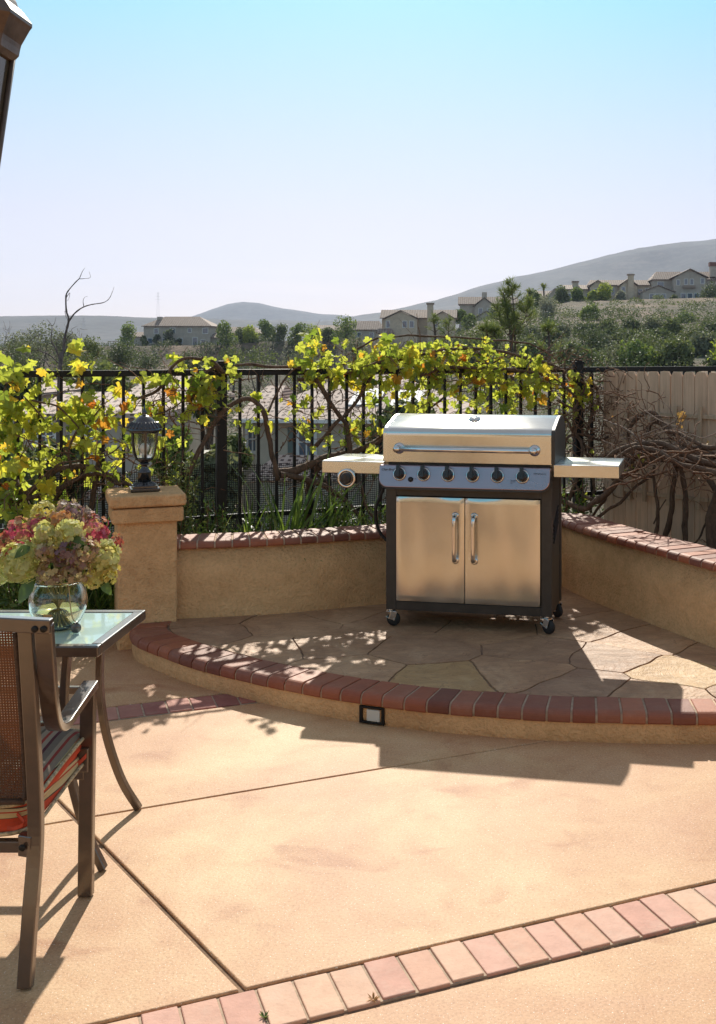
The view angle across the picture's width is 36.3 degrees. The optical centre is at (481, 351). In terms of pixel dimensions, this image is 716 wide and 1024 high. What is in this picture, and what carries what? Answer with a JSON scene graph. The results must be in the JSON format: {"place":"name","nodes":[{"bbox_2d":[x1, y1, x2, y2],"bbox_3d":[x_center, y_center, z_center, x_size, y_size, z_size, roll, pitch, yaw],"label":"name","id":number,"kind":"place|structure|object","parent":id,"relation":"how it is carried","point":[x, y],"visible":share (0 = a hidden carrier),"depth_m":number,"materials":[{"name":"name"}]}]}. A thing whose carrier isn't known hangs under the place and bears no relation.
{"place":"outdoors","nodes":[
{"label":"outdoors","id":0,"kind":"place"},
{"bbox_2d":[0,315,458,347],"bbox_3d":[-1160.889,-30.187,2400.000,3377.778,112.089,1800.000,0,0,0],"label":"hills","id":1,"kind":"structure","parent":0,"point":[105,329],"depth_m":2243.25,"materials":[{"name":"grey"}]},
{"bbox_2d":[191,302,351,321],"bbox_3d":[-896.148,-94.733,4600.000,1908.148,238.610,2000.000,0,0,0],"label":"hills","id":2,"kind":"structure","parent":0,"point":[246,311],"depth_m":4475.59,"materials":[{"name":"grey"}]},
{"bbox_2d":[285,478,385,527],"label":"ornamental grass","id":3,"kind":"object","parent":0,"point":[330,523],"depth_m":6.87,"materials":[{"name":"green plant"}]},
{"bbox_2d":[0,643,715,1023],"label":"patio","id":4,"kind":"structure","parent":0,"point":[282,865],"depth_m":3.28,"materials":[{"name":"concrete"}]},
{"bbox_2d":[0,0,31,163],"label":"post lantern","id":5,"kind":"object","parent":4,"relation":"on","point":[15,25],"visible":1,"depth_m":1.91,"materials":[{"name":"brown metal"}]},
{"bbox_2d":[0,615,97,988],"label":"patio chair","id":6,"kind":"object","parent":4,"relation":"on","point":[32,651],"visible":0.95,"depth_m":2.76,"materials":[{"name":"brown metal"}]},
{"bbox_2d":[0,726,86,836],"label":"seat cushion","id":7,"kind":"object","parent":6,"relation":"on","point":[62,762],"visible":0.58,"depth_m":3.00,"materials":[{"name":"multicoloured fabric"}]},
{"bbox_2d":[0,610,145,871],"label":"patio table","id":8,"kind":"object","parent":4,"relation":"on","point":[99,634],"visible":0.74,"depth_m":3.55,"materials":[{"name":"brown metal"}]},
{"bbox_2d":[28,576,87,632],"bbox_3d":[-1.381,0.823,3.530,0.190,0.158,0.182,0,0,0],"label":"glass vase","id":9,"kind":"object","parent":8,"relation":"on","point":[63,605],"visible":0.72,"depth_m":3.46,"materials":[{"name":"clear glass"}]},
{"bbox_2d":[0,498,123,603],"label":"hydrangea bouquet","id":10,"kind":"object","parent":9,"relation":"in","point":[29,551],"visible":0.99,"depth_m":3.43,"materials":[{"name":"green plant"}]},
{"bbox_2d":[0,297,715,532],"bbox_3d":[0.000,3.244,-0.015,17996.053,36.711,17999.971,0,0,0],"label":"terrain","id":11,"kind":"structure","parent":0,"point":[279,349],"depth_m":256.23,"materials":[{"name":"green plant"}]},
{"bbox_2d":[0,330,45,365],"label":"broadleaf tree","id":12,"kind":"object","parent":11,"relation":"on","point":[13,341],"visible":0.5,"depth_m":119.89,"materials":[{"name":"green plant"}]},
{"bbox_2d":[0,339,45,378],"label":"broadleaf tree","id":13,"kind":"object","parent":11,"relation":"on","point":[24,358],"visible":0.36,"depth_m":89.72,"materials":[{"name":"green plant"}]},
{"bbox_2d":[0,368,46,432],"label":"broadleaf tree","id":14,"kind":"object","parent":11,"relation":"on","point":[8,386],"visible":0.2,"depth_m":49.56,"materials":[{"name":"green plant"}]},
{"bbox_2d":[0,435,47,585],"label":"broadleaf tree","id":15,"kind":"object","parent":11,"relation":"on","point":[28,475],"visible":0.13,"depth_m":14.80,"materials":[{"name":"green plant"}]},
{"bbox_2d":[10,320,62,379],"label":"broadleaf tree","id":16,"kind":"object","parent":11,"relation":"on","point":[46,345],"visible":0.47,"depth_m":134.83,"materials":[{"name":"green plant"}]},
{"bbox_2d":[13,381,80,447],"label":"neighbour house","id":17,"kind":"structure","parent":11,"relation":"on","point":[49,391],"depth_m":76.53,"materials":[{"name":"beige paint"}]},
{"bbox_2d":[2,268,113,494],"bbox_3d":[-6.891,2.241,17.054,1.968,7.213,1.296,0,0,0],"label":"dead tree","id":18,"kind":"object","parent":11,"relation":"on","point":[60,355],"visible":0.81,"depth_m":17.06,"materials":[{"name":"brown wood"}]},
{"bbox_2d":[33,434,89,518],"bbox_3d":[-7.100,3.743,18.013,1.189,4.747,1.045,0,0,0],"label":"broadleaf tree","id":19,"kind":"object","parent":11,"relation":"on","point":[74,451],"visible":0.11,"depth_m":17.88,"materials":[{"name":"green plant"}]},
{"bbox_2d":[48,329,85,379],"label":"broadleaf tree","id":20,"kind":"object","parent":11,"relation":"on","point":[59,349],"visible":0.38,"depth_m":114.80,"materials":[{"name":"green plant"}]},
{"bbox_2d":[43,347,108,382],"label":"broadleaf tree","id":21,"kind":"object","parent":11,"relation":"on","point":[66,362],"visible":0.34,"depth_m":85.13,"materials":[{"name":"green plant"}]},
{"bbox_2d":[78,335,109,381],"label":"broadleaf tree","id":22,"kind":"object","parent":11,"relation":"on","point":[92,347],"visible":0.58,"depth_m":124.57,"materials":[{"name":"green plant"}]},
{"bbox_2d":[2,392,196,535],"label":"neighbour house","id":23,"kind":"structure","parent":11,"relation":"on","point":[117,435],"depth_m":40.09,"materials":[{"name":"beige paint"}]},
{"bbox_2d":[67,360,131,391],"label":"broadleaf tree","id":24,"kind":"object","parent":11,"relation":"on","point":[108,365],"visible":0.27,"depth_m":51.58,"materials":[{"name":"green plant"}]},
{"bbox_2d":[100,340,139,369],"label":"broadleaf tree","id":25,"kind":"object","parent":11,"relation":"on","point":[122,355],"visible":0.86,"depth_m":139.81,"materials":[{"name":"green plant"}]},
{"bbox_2d":[115,321,136,347],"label":"broadleaf tree","id":26,"kind":"object","parent":11,"relation":"on","point":[127,331],"visible":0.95,"depth_m":264.19,"materials":[{"name":"green plant"}]},
{"bbox_2d":[127,342,162,369],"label":"broadleaf tree","id":27,"kind":"object","parent":11,"relation":"on","point":[144,361],"visible":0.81,"depth_m":149.92,"materials":[{"name":"green plant"}]},
{"bbox_2d":[150,424,199,481],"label":"broadleaf tree","id":28,"kind":"object","parent":11,"relation":"on","point":[177,431],"visible":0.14,"depth_m":19.72,"materials":[{"name":"green plant"}]},
{"bbox_2d":[130,317,221,345],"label":"hip roofed house","id":29,"kind":"structure","parent":11,"relation":"on","point":[191,330],"depth_m":284.00,"materials":[{"name":"beige paint"}]},
{"bbox_2d":[131,376,234,456],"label":"neighbour house","id":30,"kind":"structure","parent":11,"relation":"on","point":[195,444],"depth_m":61.85,"materials":[{"name":"beige paint"}]},
{"bbox_2d":[177,349,211,369],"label":"broadleaf tree","id":31,"kind":"object","parent":11,"relation":"on","point":[187,362],"visible":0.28,"depth_m":139.56,"materials":[{"name":"green plant"}]},
{"bbox_2d":[180,445,242,532],"bbox_3d":[-3.283,2.984,12.931,0.832,3.745,0.832,0,0,0],"label":"broadleaf tree","id":32,"kind":"object","parent":11,"relation":"on","point":[208,460],"visible":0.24,"depth_m":12.83,"materials":[{"name":"green plant"}]},
{"bbox_2d":[191,376,231,456],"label":"broadleaf tree","id":33,"kind":"object","parent":11,"relation":"on","point":[210,440],"visible":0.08,"depth_m":54.72,"materials":[{"name":"green plant"}]},
{"bbox_2d":[0,335,449,436],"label":"scrub","id":34,"kind":"object","parent":11,"relation":"on","point":[244,393],"visible":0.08,"depth_m":270.35,"materials":[{"name":"green plant"}]},
{"bbox_2d":[215,320,238,347],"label":"broadleaf tree","id":35,"kind":"object","parent":11,"relation":"on","point":[225,336],"visible":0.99,"depth_m":274.29,"materials":[{"name":"green plant"}]},
{"bbox_2d":[217,342,245,399],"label":"broadleaf tree","id":36,"kind":"object","parent":11,"relation":"on","point":[230,355],"visible":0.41,"depth_m":199.53,"materials":[{"name":"green plant"}]},
{"bbox_2d":[210,432,253,531],"bbox_3d":[-5.563,4.231,23.989,0.937,4.901,0.952,0,0,42],"label":"broadleaf tree","id":37,"kind":"object","parent":11,"relation":"on","point":[232,440],"visible":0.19,"depth_m":23.91,"materials":[{"name":"green plant"}]},
{"bbox_2d":[242,324,258,342],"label":"broadleaf tree","id":38,"kind":"object","parent":11,"relation":"on","point":[249,335],"visible":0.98,"depth_m":278.28,"materials":[{"name":"green plant"}]},
{"bbox_2d":[232,343,280,392],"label":"broadleaf tree","id":39,"kind":"object","parent":11,"relation":"on","point":[255,359],"visible":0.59,"depth_m":149.30,"materials":[{"name":"green plant"}]},
{"bbox_2d":[256,319,273,341],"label":"broadleaf tree","id":40,"kind":"object","parent":11,"relation":"on","point":[266,330],"visible":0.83,"depth_m":287.42,"materials":[{"name":"green plant"}]},
{"bbox_2d":[267,323,287,340],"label":"broadleaf tree","id":41,"kind":"object","parent":11,"relation":"on","point":[281,329],"visible":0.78,"depth_m":282.28,"materials":[{"name":"green plant"}]},
{"bbox_2d":[286,322,306,345],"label":"broadleaf tree","id":42,"kind":"object","parent":11,"relation":"on","point":[294,333],"visible":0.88,"depth_m":277.22,"materials":[{"name":"green plant"}]},
{"bbox_2d":[275,340,321,392],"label":"broadleaf tree","id":43,"kind":"object","parent":11,"relation":"on","point":[301,357],"visible":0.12,"depth_m":119.79,"materials":[{"name":"green plant"}]},
{"bbox_2d":[330,315,358,350],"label":"broadleaf tree","id":44,"kind":"object","parent":11,"relation":"on","point":[347,328],"visible":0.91,"depth_m":276.24,"materials":[{"name":"green plant"}]},
{"bbox_2d":[232,374,478,531],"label":"neighbour house","id":45,"kind":"structure","parent":11,"relation":"on","point":[265,459],"depth_m":45.16,"materials":[{"name":"beige paint"}]},
{"bbox_2d":[296,425,316,454],"bbox_3d":[-7.318,3.750,45.028,0.900,1.380,0.100,0,0,6],"label":"window","id":46,"kind":"structure","parent":45,"relation":"in","point":[306,449],"depth_m":45.02,"materials":[{"name":"clear glass"}]},
{"bbox_2d":[343,333,369,361],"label":"broadleaf tree","id":47,"kind":"object","parent":11,"relation":"on","point":[351,345],"visible":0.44,"depth_m":169.58,"materials":[{"name":"green plant"}]},
{"bbox_2d":[344,321,381,338],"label":"house","id":48,"kind":"structure","parent":11,"relation":"on","point":[364,328],"depth_m":290.01,"materials":[{"name":"beige paint"}]},
{"bbox_2d":[357,397,435,477],"bbox_3d":[-1.707,3.659,21.902,1.498,5.497,1.549,0,0,40],"label":"broadleaf tree","id":49,"kind":"object","parent":11,"relation":"on","point":[387,416],"visible":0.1,"depth_m":21.75,"materials":[{"name":"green plant"}]},
{"bbox_2d":[376,303,457,349],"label":"gabled house","id":50,"kind":"structure","parent":11,"relation":"on","point":[407,318],"depth_m":250.10,"materials":[{"name":"beige paint"}]},
{"bbox_2d":[427,311,455,384],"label":"pine tree","id":51,"kind":"object","parent":11,"relation":"on","point":[433,320],"visible":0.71,"depth_m":61.94,"materials":[{"name":"green plant"}]},
{"bbox_2d":[458,292,518,327],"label":"ridge house","id":52,"kind":"structure","parent":11,"relation":"on","point":[475,306],"depth_m":302.50,"materials":[{"name":"beige paint"}]},
{"bbox_2d":[475,317,508,414],"bbox_3d":[0.405,2.746,46.064,1.829,8.518,1.882,0,0,0],"label":"pine tree","id":53,"kind":"object","parent":11,"relation":"on","point":[496,333],"visible":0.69,"depth_m":45.95,"materials":[{"name":"green plant"}]},
{"bbox_2d":[487,275,538,411],"bbox_3d":[1.384,1.765,48.139,2.203,10.472,2.162,0,0,40],"label":"pine tree","id":54,"kind":"object","parent":11,"relation":"on","point":[508,313],"visible":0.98,"depth_m":47.97,"materials":[{"name":"green plant"}]},
{"bbox_2d":[514,340,553,366],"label":"broadleaf tree","id":55,"kind":"object","parent":11,"relation":"on","point":[531,349],"visible":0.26,"depth_m":119.98,"materials":[{"name":"green plant"}]},
{"bbox_2d":[537,294,557,320],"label":"broadleaf tree","id":56,"kind":"object","parent":11,"relation":"on","point":[549,306],"visible":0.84,"depth_m":215.65,"materials":[{"name":"green plant"}]},
{"bbox_2d":[533,318,568,439],"bbox_3d":[2.944,2.744,44.844,1.565,8.514,2.100,0,0,36],"label":"pine tree","id":57,"kind":"object","parent":11,"relation":"on","point":[545,327],"visible":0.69,"depth_m":44.91,"materials":[{"name":"green plant"}]},
{"bbox_2d":[552,285,570,302],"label":"broadleaf tree","id":58,"kind":"object","parent":11,"relation":"on","point":[561,295],"visible":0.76,"depth_m":282.83,"materials":[{"name":"green plant"}]},
{"bbox_2d":[437,294,715,400],"bbox_3d":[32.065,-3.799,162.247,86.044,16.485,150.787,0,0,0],"label":"scrub","id":59,"kind":"object","parent":11,"relation":"on","point":[704,318],"visible":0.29,"depth_m":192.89,"materials":[{"name":"green plant"}]},
{"bbox_2d":[554,341,607,366],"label":"broadleaf tree","id":60,"kind":"object","parent":11,"relation":"on","point":[577,349],"visible":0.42,"depth_m":119.00,"materials":[{"name":"green plant"}]},
{"bbox_2d":[578,302,600,319],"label":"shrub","id":61,"kind":"object","parent":11,"relation":"on","point":[590,308],"visible":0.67,"depth_m":210.55,"materials":[{"name":"green plant"}]},
{"bbox_2d":[574,323,609,353],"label":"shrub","id":62,"kind":"object","parent":11,"relation":"on","point":[592,338],"visible":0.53,"depth_m":140.45,"materials":[{"name":"green plant"}]},
{"bbox_2d":[596,282,612,299],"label":"broadleaf tree","id":63,"kind":"object","parent":11,"relation":"on","point":[603,292],"visible":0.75,"depth_m":284.68,"materials":[{"name":"green plant"}]},
{"bbox_2d":[596,316,621,334],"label":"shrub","id":64,"kind":"object","parent":11,"relation":"on","point":[610,323],"visible":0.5,"depth_m":182.69,"materials":[{"name":"green plant"}]},
{"bbox_2d":[595,341,627,365],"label":"broadleaf tree","id":65,"kind":"object","parent":11,"relation":"on","point":[609,351],"visible":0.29,"depth_m":121.72,"materials":[{"name":"green plant"}]},
{"bbox_2d":[587,274,651,299],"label":"ridge house","id":66,"kind":"structure","parent":11,"relation":"on","point":[630,287],"depth_m":300.50,"materials":[{"name":"beige paint"}]},
{"bbox_2d":[616,337,657,366],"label":"broadleaf tree","id":67,"kind":"object","parent":11,"relation":"on","point":[638,349],"visible":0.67,"depth_m":117.79,"materials":[{"name":"green plant"}]},
{"bbox_2d":[615,327,663,353],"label":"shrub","id":68,"kind":"object","parent":11,"relation":"on","point":[646,339],"visible":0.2,"depth_m":136.76,"materials":[{"name":"green plant"}]},
{"bbox_2d":[638,315,664,331],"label":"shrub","id":69,"kind":"object","parent":11,"relation":"on","point":[651,322],"visible":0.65,"depth_m":184.50,"materials":[{"name":"green plant"}]},
{"bbox_2d":[646,327,679,344],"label":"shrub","id":70,"kind":"object","parent":11,"relation":"on","point":[666,333],"visible":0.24,"depth_m":150.92,"materials":[{"name":"green plant"}]},
{"bbox_2d":[661,317,684,334],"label":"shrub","id":71,"kind":"object","parent":11,"relation":"on","point":[673,325],"visible":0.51,"depth_m":181.60,"materials":[{"name":"green plant"}]},
{"bbox_2d":[655,336,695,365],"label":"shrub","id":72,"kind":"object","parent":11,"relation":"on","point":[674,351],"visible":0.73,"depth_m":116.52,"materials":[{"name":"green plant"}]},
{"bbox_2d":[638,262,715,298],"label":"ridge house","id":73,"kind":"structure","parent":11,"relation":"on","point":[689,283],"depth_m":294.00,"materials":[{"name":"beige paint"}]},
{"bbox_2d":[676,321,707,341],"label":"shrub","id":74,"kind":"object","parent":11,"relation":"on","point":[689,332],"visible":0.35,"depth_m":152.15,"materials":[{"name":"green plant"}]},
{"bbox_2d":[684,330,715,356],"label":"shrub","id":75,"kind":"object","parent":11,"relation":"on","point":[701,342],"visible":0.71,"depth_m":132.56,"materials":[{"name":"green plant"}]},
{"bbox_2d":[696,281,715,297],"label":"broadleaf tree","id":76,"kind":"object","parent":11,"relation":"on","point":[711,290],"visible":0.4,"depth_m":280.68,"materials":[{"name":"green plant"}]},
{"bbox_2d":[0,0,715,317],"label":"sky","id":77,"kind":"structure","parent":0,"point":[335,157],"materials":[{"name":"blue"}]},
{"bbox_2d":[357,493,385,524],"bbox_3d":[-0.686,1.156,7.128,0.284,0.456,0.253,0,0,0],"label":"herb shrub","id":78,"kind":"object","parent":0,"point":[383,521],"visible":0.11,"depth_m":7.15,"materials":[{"name":"green plant"}]},
{"bbox_2d":[129,587,715,743],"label":"terrace","id":79,"kind":"structure","parent":0,"point":[586,670],"depth_m":5.06,"materials":[{"name":"stone"}]},
{"bbox_2d":[105,485,185,649],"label":"stucco pillar","id":80,"kind":"structure","parent":79,"relation":"on","point":[145,525],"depth_m":5.85,"materials":[{"name":"beige paint"}]},
{"bbox_2d":[126,404,162,491],"bbox_3d":[-1.873,0.526,5.992,0.198,0.480,0.198,0,0,-22],"label":"pillar lamp","id":81,"kind":"object","parent":80,"relation":"on","point":[143,429],"visible":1,"depth_m":5.95,"materials":[{"name":"black metal"}]},
{"bbox_2d":[359,705,384,725],"bbox_3d":[-0.468,1.558,4.647,0.118,0.074,0.038,0,0,20],"label":"step light","id":82,"kind":"object","parent":79,"relation":"attached to","point":[373,716],"visible":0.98,"depth_m":4.63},
{"bbox_2d":[177,513,715,647],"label":"garden wall","id":83,"kind":"structure","parent":79,"relation":"on","point":[665,582],"depth_m":6.07,"materials":[{"name":"paint"}]},
{"bbox_2d":[322,413,623,633],"bbox_3d":[-0.048,0.908,5.870,1.601,1.126,0.561,0,0,11],"label":"gas grill","id":84,"kind":"object","parent":79,"relation":"on","point":[473,513],"visible":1,"depth_m":5.69,"materials":[{"name":"silver metal"}]},
{"bbox_2d":[396,496,464,603],"bbox_3d":[-0.278,1.050,5.719,0.372,0.555,0.083,0,0,11],"label":"door","id":85,"kind":"structure","parent":84,"relation":"in","point":[430,531],"depth_m":5.73,"materials":[{"name":"silver metal"}]},
{"bbox_2d":[465,498,540,606],"bbox_3d":[0.104,1.050,5.643,0.398,0.555,0.083,0,0,11],"label":"door","id":86,"kind":"structure","parent":84,"relation":"in","point":[503,536],"depth_m":5.65,"materials":[{"name":"silver metal"}]},
{"bbox_2d":[320,239,715,323],"bbox_3d":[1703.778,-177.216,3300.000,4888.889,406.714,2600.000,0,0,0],"label":"hills","id":87,"kind":"structure","parent":0,"point":[644,263],"depth_m":3137.22,"materials":[{"name":"grey"}]},
{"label":"soil","id":88,"kind":"structure","parent":0,"visible":0},
{"bbox_2d":[187,494,243,533],"bbox_3d":[-1.643,1.125,6.622,0.343,0.506,0.310,0,0,0],"label":"herb shrub","id":89,"kind":"object","parent":88,"relation":"on","point":[221,521],"visible":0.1,"depth_m":6.61,"materials":[{"name":"green plant"}]},
{"bbox_2d":[233,500,289,532],"bbox_3d":[-1.377,1.149,6.804,0.402,0.448,0.302,0,0,0],"label":"herb shrub","id":90,"kind":"object","parent":88,"relation":"on","point":[268,518],"visible":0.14,"depth_m":6.78,"materials":[{"name":"green plant"}]},
{"bbox_2d":[211,491,318,533],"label":"ornamental grass","id":91,"kind":"object","parent":88,"relation":"on","point":[248,527],"depth_m":6.68,"materials":[{"name":"green plant"}]},
{"bbox_2d":[206,446,371,560],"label":"ornamental grass","id":92,"kind":"object","parent":88,"relation":"on","point":[297,522],"depth_m":6.83,"materials":[{"name":"green plant"}]},
{"bbox_2d":[314,486,365,527],"bbox_3d":[-0.932,1.108,6.967,0.360,0.508,0.287,0,0,0],"label":"herb shrub","id":93,"kind":"object","parent":88,"relation":"on","point":[335,506],"visible":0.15,"depth_m":6.97,"materials":[{"name":"green plant"}]},
{"bbox_2d":[0,360,715,533],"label":"metal fence","id":94,"kind":"object","parent":88,"relation":"on","point":[220,466],"visible":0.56,"depth_m":6.89,"materials":[{"name":"black metal"}]},
{"bbox_2d":[0,334,252,530],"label":"grapevine","id":95,"kind":"object","parent":94,"relation":"attached to","point":[72,417],"visible":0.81,"depth_m":6.39,"materials":[{"name":"green plant"}]},
{"bbox_2d":[47,461,385,538],"bbox_3d":[-1.534,0.930,6.915,2.326,0.493,0.059,0,0,-25],"label":"screen","id":96,"kind":"object","parent":94,"relation":"attached to","point":[246,489],"visible":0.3,"depth_m":6.94,"materials":[{"name":"black metal"}]},
{"bbox_2d":[187,313,607,528],"bbox_3d":[-0.474,0.479,7.314,3.002,1.481,0.609,0,0,-26],"label":"grapevine","id":97,"kind":"object","parent":94,"relation":"attached to","point":[374,361],"visible":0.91,"depth_m":7.21,"materials":[{"name":"green plant"}]},
{"bbox_2d":[584,387,603,500],"bbox_3d":[0.835,0.674,8.008,0.289,0.855,0.039,0,0,-21],"label":"screen","id":98,"kind":"object","parent":94,"relation":"attached to","point":[597,454],"visible":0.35,"depth_m":8.00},
{"bbox_2d":[550,345,691,513],"bbox_3d":[0.960,0.594,7.592,0.981,1.301,1.296,0,0,-31],"label":"bare vine","id":99,"kind":"object","parent":94,"relation":"attached to","point":[584,450],"visible":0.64,"depth_m":7.82,"materials":[{"name":"brown plant"}]},
{"bbox_2d":[562,478,603,517],"bbox_3d":[0.678,1.122,7.780,0.341,0.482,0.290,0,0,42],"label":"herb shrub","id":100,"kind":"object","parent":88,"relation":"on","point":[578,499],"visible":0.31,"depth_m":7.75,"materials":[{"name":"green plant"}]},
{"bbox_2d":[562,398,715,548],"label":"bare vine","id":101,"kind":"object","parent":88,"relation":"on","point":[682,453],"visible":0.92,"depth_m":7.00,"materials":[{"name":"brown plant"}]},
{"bbox_2d":[604,371,715,545],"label":"wooden fence","id":102,"kind":"object","parent":88,"relation":"on","point":[689,392],"visible":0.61,"depth_m":7.63,"materials":[{"name":"beige wood"}]},
{"bbox_2d":[619,403,715,509],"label":"trellis","id":103,"kind":"object","parent":102,"relation":"attached to","point":[699,416],"visible":0.59,"depth_m":7.51,"materials":[{"name":"brown wood"}]},
{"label":"soil","id":104,"kind":"structure","parent":0,"visible":0},
{"bbox_2d":[0,484,87,609],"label":"herb shrub","id":105,"kind":"object","parent":104,"relation":"on","point":[6,600],"visible":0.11,"depth_m":6.03,"materials":[{"name":"green plant"}]},
{"bbox_2d":[1,491,188,658],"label":"ornamental grass","id":106,"kind":"object","parent":104,"relation":"on","point":[93,600],"depth_m":6.19,"materials":[{"name":"green plant"}]},
{"bbox_2d":[135,445,206,534],"bbox_3d":[-1.919,0.910,6.656,0.432,0.684,0.406,0,0,0],"label":"herb shrub","id":107,"kind":"object","parent":104,"relation":"on","point":[187,512],"visible":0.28,"depth_m":6.62,"materials":[{"name":"green plant"}]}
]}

